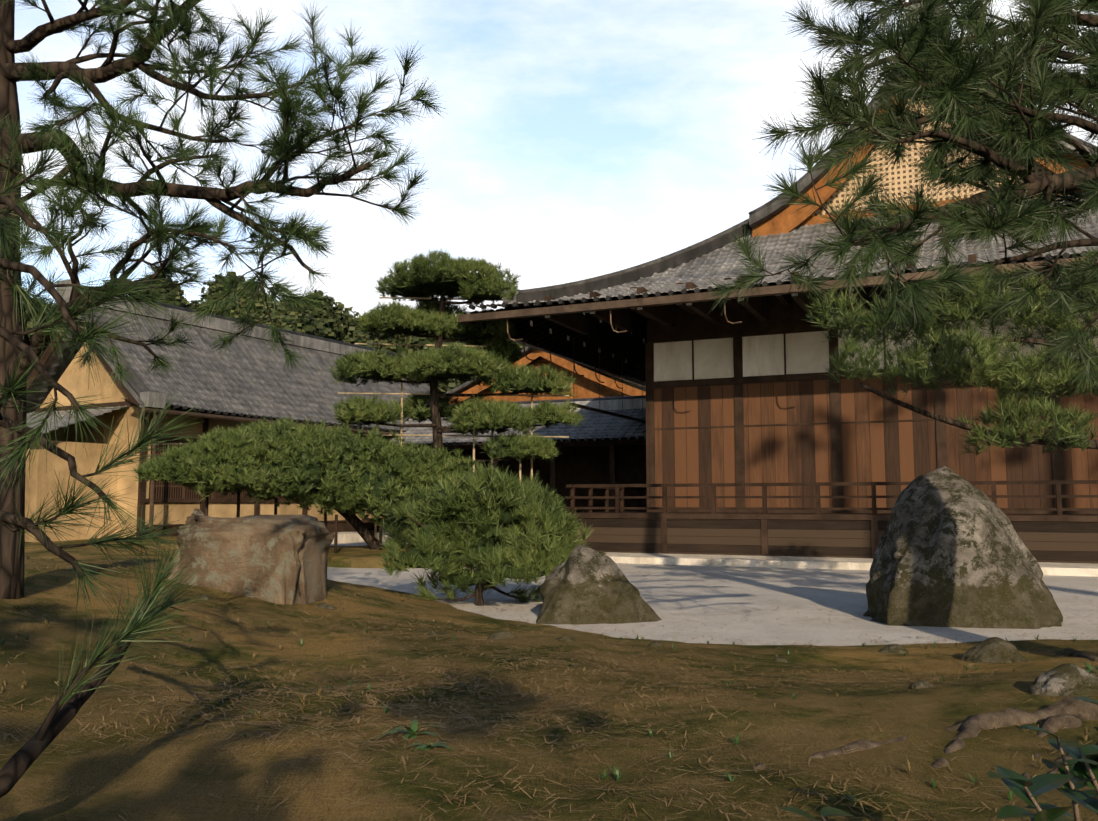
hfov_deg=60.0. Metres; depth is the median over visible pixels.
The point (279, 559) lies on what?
rock
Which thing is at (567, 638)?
rock
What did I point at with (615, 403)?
corridor roof trim
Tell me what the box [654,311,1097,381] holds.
hall plaster band
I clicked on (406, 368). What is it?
pine tree
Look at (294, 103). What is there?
pine
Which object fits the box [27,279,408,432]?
kuri roof trim
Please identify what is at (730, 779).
green tufts
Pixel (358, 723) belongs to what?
dry grass tufts
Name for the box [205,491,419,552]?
pine poles
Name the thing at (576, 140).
sky
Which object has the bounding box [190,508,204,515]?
rock
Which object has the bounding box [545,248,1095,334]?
rafters
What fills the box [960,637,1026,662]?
rock
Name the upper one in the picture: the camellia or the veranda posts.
the veranda posts
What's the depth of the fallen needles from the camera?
4.39 m
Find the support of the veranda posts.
on the gravel court
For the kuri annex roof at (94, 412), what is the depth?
24.79 m
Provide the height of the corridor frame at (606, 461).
4.150 m
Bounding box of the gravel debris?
[327,563,1097,640]
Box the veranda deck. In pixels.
[573,511,1097,515]
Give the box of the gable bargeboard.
[752,65,1089,236]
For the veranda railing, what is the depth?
19.76 m
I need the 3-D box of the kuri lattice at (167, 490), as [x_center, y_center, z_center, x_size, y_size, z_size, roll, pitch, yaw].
[-7.045,2.099,30.745,0.050,1.640,13.650,-3,-6,29]
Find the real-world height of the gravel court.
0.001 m
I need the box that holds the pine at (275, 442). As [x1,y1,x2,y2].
[132,414,484,549]
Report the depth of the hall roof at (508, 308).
21.56 m
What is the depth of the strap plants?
3.82 m
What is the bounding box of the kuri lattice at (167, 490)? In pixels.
[149,440,295,498]
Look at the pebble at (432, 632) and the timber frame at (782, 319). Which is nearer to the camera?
the pebble at (432, 632)
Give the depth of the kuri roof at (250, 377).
28.53 m
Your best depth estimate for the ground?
4.11 m
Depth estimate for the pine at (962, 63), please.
4.98 m
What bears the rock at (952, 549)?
on the ground
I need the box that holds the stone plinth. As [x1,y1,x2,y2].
[604,552,1097,576]
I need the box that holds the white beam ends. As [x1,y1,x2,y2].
[530,272,1042,367]
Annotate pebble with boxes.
[428,631,439,634]
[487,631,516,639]
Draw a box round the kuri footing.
[331,530,394,543]
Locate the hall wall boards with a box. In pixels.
[654,367,1097,507]
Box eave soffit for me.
[472,255,1092,380]
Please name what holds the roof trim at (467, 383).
attached to the rear roof
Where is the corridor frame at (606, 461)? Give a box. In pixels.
[363,437,646,536]
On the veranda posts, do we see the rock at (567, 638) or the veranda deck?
the veranda deck
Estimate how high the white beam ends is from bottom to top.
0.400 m
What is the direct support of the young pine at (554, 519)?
on the gravel court
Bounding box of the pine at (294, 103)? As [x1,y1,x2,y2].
[0,0,446,598]
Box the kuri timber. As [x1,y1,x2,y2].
[27,317,407,536]
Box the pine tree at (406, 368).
[327,246,587,462]
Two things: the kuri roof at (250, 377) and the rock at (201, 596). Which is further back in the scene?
the kuri roof at (250, 377)
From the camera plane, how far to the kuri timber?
25.65 m
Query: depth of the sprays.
2.91 m
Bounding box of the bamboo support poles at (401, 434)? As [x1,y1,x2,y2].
[338,297,568,538]
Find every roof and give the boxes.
[26,405,128,436]
[27,324,84,412]
[80,307,429,430]
[371,408,645,443]
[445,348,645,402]
[468,301,581,313]
[474,192,1097,307]
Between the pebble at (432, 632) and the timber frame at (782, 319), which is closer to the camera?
the pebble at (432, 632)
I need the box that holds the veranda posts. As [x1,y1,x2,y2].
[568,513,1097,557]
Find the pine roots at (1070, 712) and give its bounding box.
[753,649,1097,779]
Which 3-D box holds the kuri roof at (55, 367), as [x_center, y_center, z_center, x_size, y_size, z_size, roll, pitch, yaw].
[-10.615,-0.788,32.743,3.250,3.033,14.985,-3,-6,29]
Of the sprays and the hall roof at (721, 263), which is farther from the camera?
the hall roof at (721, 263)
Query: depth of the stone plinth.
18.29 m
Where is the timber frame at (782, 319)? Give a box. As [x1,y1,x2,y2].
[645,271,1097,513]
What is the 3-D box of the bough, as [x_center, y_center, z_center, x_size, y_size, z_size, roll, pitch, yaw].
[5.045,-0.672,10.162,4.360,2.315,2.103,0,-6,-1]
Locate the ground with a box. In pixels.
[0,537,1097,820]
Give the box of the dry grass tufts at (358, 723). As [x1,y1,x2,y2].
[0,565,1097,820]
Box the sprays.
[0,118,206,797]
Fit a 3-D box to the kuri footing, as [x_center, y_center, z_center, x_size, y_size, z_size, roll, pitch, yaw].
[-6.601,3.983,29.820,1.550,0.270,15.300,-3,-6,29]
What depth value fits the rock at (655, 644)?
7.41 m
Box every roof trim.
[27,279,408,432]
[399,395,645,445]
[441,346,644,397]
[469,0,1096,309]
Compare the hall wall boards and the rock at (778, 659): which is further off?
the hall wall boards
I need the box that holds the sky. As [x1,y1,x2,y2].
[14,0,1097,317]
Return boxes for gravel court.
[327,541,1097,645]
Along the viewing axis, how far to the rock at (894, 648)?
7.41 m
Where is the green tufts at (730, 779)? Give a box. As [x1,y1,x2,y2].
[0,555,1078,803]
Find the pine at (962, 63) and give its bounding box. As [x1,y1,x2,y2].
[703,0,1097,396]
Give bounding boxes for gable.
[449,349,645,403]
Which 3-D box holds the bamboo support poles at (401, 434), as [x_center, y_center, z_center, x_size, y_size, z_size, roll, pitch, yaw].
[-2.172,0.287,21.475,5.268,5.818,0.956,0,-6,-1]
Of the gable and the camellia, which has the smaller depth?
the camellia
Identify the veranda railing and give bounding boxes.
[566,480,1097,514]
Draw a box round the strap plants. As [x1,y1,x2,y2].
[377,663,1097,750]
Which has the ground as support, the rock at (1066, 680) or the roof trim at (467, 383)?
the rock at (1066, 680)
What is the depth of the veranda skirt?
19.55 m
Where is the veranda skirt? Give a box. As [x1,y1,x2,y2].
[575,518,1097,563]
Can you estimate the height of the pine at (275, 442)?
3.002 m
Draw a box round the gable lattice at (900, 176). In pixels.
[810,98,1053,216]
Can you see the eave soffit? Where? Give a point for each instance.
(606, 338)
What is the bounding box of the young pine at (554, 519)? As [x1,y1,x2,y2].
[378,460,593,605]
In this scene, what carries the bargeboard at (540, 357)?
on the roof trim at (467, 383)
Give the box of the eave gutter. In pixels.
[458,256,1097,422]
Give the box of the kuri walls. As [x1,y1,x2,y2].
[25,343,381,542]
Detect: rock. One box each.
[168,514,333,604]
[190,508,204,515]
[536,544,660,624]
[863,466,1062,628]
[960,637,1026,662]
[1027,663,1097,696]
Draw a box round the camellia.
[778,697,1097,820]
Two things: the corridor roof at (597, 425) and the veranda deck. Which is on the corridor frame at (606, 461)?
the corridor roof at (597, 425)
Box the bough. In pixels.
[801,246,1097,455]
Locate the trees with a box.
[23,271,526,438]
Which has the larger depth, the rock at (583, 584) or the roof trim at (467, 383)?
the roof trim at (467, 383)
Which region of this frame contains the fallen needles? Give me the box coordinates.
[0,556,1097,820]
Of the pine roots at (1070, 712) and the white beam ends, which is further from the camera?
the white beam ends
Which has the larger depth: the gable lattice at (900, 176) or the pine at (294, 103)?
the gable lattice at (900, 176)

